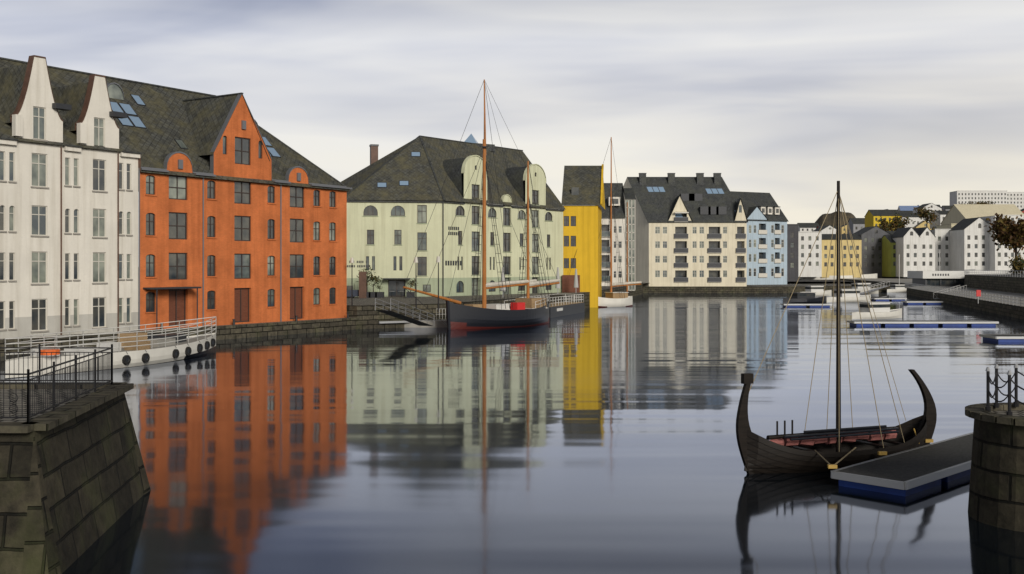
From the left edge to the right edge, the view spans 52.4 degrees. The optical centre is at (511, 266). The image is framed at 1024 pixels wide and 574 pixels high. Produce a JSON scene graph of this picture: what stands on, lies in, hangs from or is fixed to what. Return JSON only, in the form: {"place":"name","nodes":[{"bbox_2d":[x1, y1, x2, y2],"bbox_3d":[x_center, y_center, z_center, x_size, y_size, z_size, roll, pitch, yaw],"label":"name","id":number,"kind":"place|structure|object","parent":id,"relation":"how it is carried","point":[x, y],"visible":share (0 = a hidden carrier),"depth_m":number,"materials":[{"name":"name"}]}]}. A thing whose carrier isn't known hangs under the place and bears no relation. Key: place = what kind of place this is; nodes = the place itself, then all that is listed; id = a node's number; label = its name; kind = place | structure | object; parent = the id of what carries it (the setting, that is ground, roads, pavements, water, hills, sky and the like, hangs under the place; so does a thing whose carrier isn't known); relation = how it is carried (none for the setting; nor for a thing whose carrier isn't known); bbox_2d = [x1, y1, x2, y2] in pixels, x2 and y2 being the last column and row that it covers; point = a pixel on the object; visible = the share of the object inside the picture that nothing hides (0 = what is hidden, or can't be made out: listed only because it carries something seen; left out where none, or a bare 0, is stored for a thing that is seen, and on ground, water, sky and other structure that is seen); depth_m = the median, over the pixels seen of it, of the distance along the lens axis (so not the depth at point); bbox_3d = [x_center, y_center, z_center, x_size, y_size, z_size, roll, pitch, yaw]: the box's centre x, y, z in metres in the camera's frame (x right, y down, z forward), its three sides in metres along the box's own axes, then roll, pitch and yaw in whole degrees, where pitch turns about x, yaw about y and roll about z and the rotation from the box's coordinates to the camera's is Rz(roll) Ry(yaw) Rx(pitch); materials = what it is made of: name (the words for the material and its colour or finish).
{"place":"outdoors","nodes":[
{"label":"outdoors","id":0,"kind":"place"},
{"bbox_2d":[0,317,356,356],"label":"quay","id":1,"kind":"structure","parent":0,"point":[235,331],"depth_m":89.55,"materials":[{"name":"stone"}]},
{"bbox_2d":[0,55,141,338],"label":"white warehouse","id":2,"kind":"structure","parent":1,"relation":"on","point":[68,237],"depth_m":76.42,"materials":[{"name":"paint"}]},
{"bbox_2d":[138,94,346,329],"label":"orange warehouse","id":3,"kind":"structure","parent":1,"relation":"on","point":[225,252],"depth_m":90.73,"materials":[{"name":"orange plaster"},{"name":"slate"},{"name":"grey zinc"}]},
{"bbox_2d":[0,57,351,191],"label":"warehouse roof","id":4,"kind":"structure","parent":3,"relation":"on","point":[158,124],"depth_m":89.72,"materials":[{"name":"tile"}]},
{"bbox_2d":[160,256,440,328],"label":"quay clutter","id":5,"kind":"object","parent":1,"relation":"on","point":[351,293],"visible":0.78,"depth_m":94.33,"materials":[{"name":"black metal"}]},
{"bbox_2d":[138,278,642,328],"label":"quay","id":6,"kind":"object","parent":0,"point":[365,313],"visible":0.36,"depth_m":107.91,"materials":[{"name":"stone"}]},
{"bbox_2d":[359,272,446,327],"bbox_3d":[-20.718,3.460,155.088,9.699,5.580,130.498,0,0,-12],"label":"gangway","id":7,"kind":"object","parent":6,"relation":"on","point":[408,322],"visible":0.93,"depth_m":104.62,"materials":[{"name":"grey"}]},
{"bbox_2d":[347,155,563,296],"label":"building","id":8,"kind":"structure","parent":6,"relation":"on","point":[384,238],"depth_m":134.73,"materials":[{"name":"beige paint"}]},
{"bbox_2d":[341,134,565,209],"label":"roof","id":9,"kind":"structure","parent":8,"relation":"on","point":[418,167],"depth_m":138.02,"materials":[{"name":"grey tile"}]},
{"bbox_2d":[561,164,604,307],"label":"yellow house","id":10,"kind":"structure","parent":6,"relation":"on","point":[583,198],"depth_m":156.00,"materials":[{"name":"paint"}]},
{"bbox_2d":[598,183,635,290],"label":"white building","id":11,"kind":"structure","parent":6,"relation":"on","point":[625,195],"depth_m":203.10,"materials":[{"name":"white paint"}]},
{"bbox_2d":[138,267,858,281],"bbox_3d":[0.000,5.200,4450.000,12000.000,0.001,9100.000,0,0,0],"label":"ground sheet","id":12,"kind":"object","parent":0,"point":[787,281],"depth_m":353.48,"materials":[{"name":"concrete"}]},
{"bbox_2d":[815,211,855,225],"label":"aksla hill","id":13,"kind":"structure","parent":12,"relation":"on","point":[829,219],"depth_m":1026.33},
{"bbox_2d":[0,282,1023,573],"bbox_3d":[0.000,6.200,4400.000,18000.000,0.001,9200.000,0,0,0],"label":"water","id":14,"kind":"structure","parent":0,"point":[596,440],"depth_m":35.96,"materials":[{"name":"liquid"}]},
{"bbox_2d":[0,382,150,573],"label":"stone bastion","id":15,"kind":"object","parent":14,"relation":"in","point":[74,484],"visible":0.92,"depth_m":22.52,"materials":[{"name":"grey stone"}]},
{"bbox_2d":[0,344,112,422],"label":"iron railing","id":16,"kind":"object","parent":15,"relation":"on","point":[93,380],"visible":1,"depth_m":24.89,"materials":[{"name":"black metal"}]},
{"bbox_2d":[5,316,215,378],"bbox_3d":[-24.598,5.263,66.162,4.527,3.274,19.037,0,0,18],"label":"white boat","id":17,"kind":"object","parent":14,"relation":"in","point":[134,349],"visible":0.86,"depth_m":64.82,"materials":[{"name":"white painted steel"},{"name":"black rubber"},{"name":"wood"}]},
{"bbox_2d":[403,79,559,329],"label":"ship","id":18,"kind":"object","parent":14,"relation":"in","point":[526,311],"visible":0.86,"depth_m":105.60,"materials":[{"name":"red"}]},
{"bbox_2d":[500,267,584,317],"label":"restaurant barge","id":19,"kind":"object","parent":14,"relation":"on","point":[558,308],"visible":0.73,"depth_m":133.56,"materials":[{"name":"black"}]},
{"bbox_2d":[569,137,641,306],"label":"sailboat","id":20,"kind":"object","parent":14,"relation":"on","point":[618,299],"visible":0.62,"depth_m":159.56,"materials":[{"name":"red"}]},
{"bbox_2d":[736,181,936,473],"bbox_3d":[10.279,1.942,32.546,7.525,9.215,2.964,0,0,-44],"label":"viking ship","id":21,"kind":"object","parent":14,"relation":"on","point":[806,451],"visible":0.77,"depth_m":32.14,"materials":[{"name":"brown wood"}]},
{"bbox_2d":[783,250,980,318],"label":"moored boats","id":22,"kind":"object","parent":14,"relation":"on","point":[882,310],"visible":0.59,"depth_m":178.64,"materials":[{"name":"white plastic"}]},
{"bbox_2d":[827,432,972,496],"bbox_3d":[15.441,6.095,34.109,16.182,1.010,2.290,0,0,-44],"label":"floating dock","id":23,"kind":"object","parent":14,"relation":"in","point":[905,473],"visible":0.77,"depth_m":29.86,"materials":[{"name":"concrete"},{"name":"blue plastic"}]},
{"bbox_2d":[780,282,1023,341],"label":"floating docks","id":24,"kind":"object","parent":14,"relation":"on","point":[1006,337],"visible":0.69,"depth_m":107.89,"materials":[{"name":"painted blue plastic floats"},{"name":"concrete decking"},{"name":"wood"}]},
{"bbox_2d":[965,364,1023,531],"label":"stone pier","id":25,"kind":"structure","parent":14,"relation":"in","point":[996,492],"depth_m":24.89,"materials":[{"name":"grey stone"}]},
{"bbox_2d":[0,0,1023,266],"label":"sky","id":26,"kind":"structure","parent":0,"point":[897,103],"materials":[{"name":"grey"}]},
{"bbox_2d":[730,191,788,284],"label":"blue house","id":27,"kind":"structure","parent":0,"point":[767,219],"depth_m":265.65,"materials":[{"name":"paint"}]},
{"bbox_2d":[643,284,910,292],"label":"quay","id":28,"kind":"structure","parent":0,"point":[785,288],"depth_m":240.22,"materials":[{"name":"stone"}]},
{"bbox_2d":[623,173,747,285],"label":"cream apartments","id":29,"kind":"structure","parent":28,"relation":"on","point":[690,231],"depth_m":241.90,"materials":[{"name":"paint"}]},
{"bbox_2d":[787,190,1023,280],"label":"buildings","id":30,"kind":"structure","parent":0,"point":[960,238],"depth_m":398.00,"materials":[{"name":"white paint"}]},
{"bbox_2d":[797,205,1023,234],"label":"roofs","id":31,"kind":"structure","parent":30,"relation":"on","point":[856,224],"depth_m":668.65,"materials":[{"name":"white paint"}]},
{"bbox_2d":[840,269,1023,319],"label":"quay","id":32,"kind":"structure","parent":0,"point":[1002,293],"depth_m":185.86,"materials":[{"name":"stone"}]},
{"bbox_2d":[357,201,1023,297],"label":"autumn trees","id":33,"kind":"object","parent":32,"relation":"on","point":[1008,231],"visible":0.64,"depth_m":260.34,"materials":[{"name":"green plant"}]},
{"bbox_2d":[907,271,1023,285],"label":"quay pavilion","id":34,"kind":"structure","parent":32,"relation":"on","point":[940,278],"depth_m":246.00,"materials":[{"name":"grey metal"}]}
]}

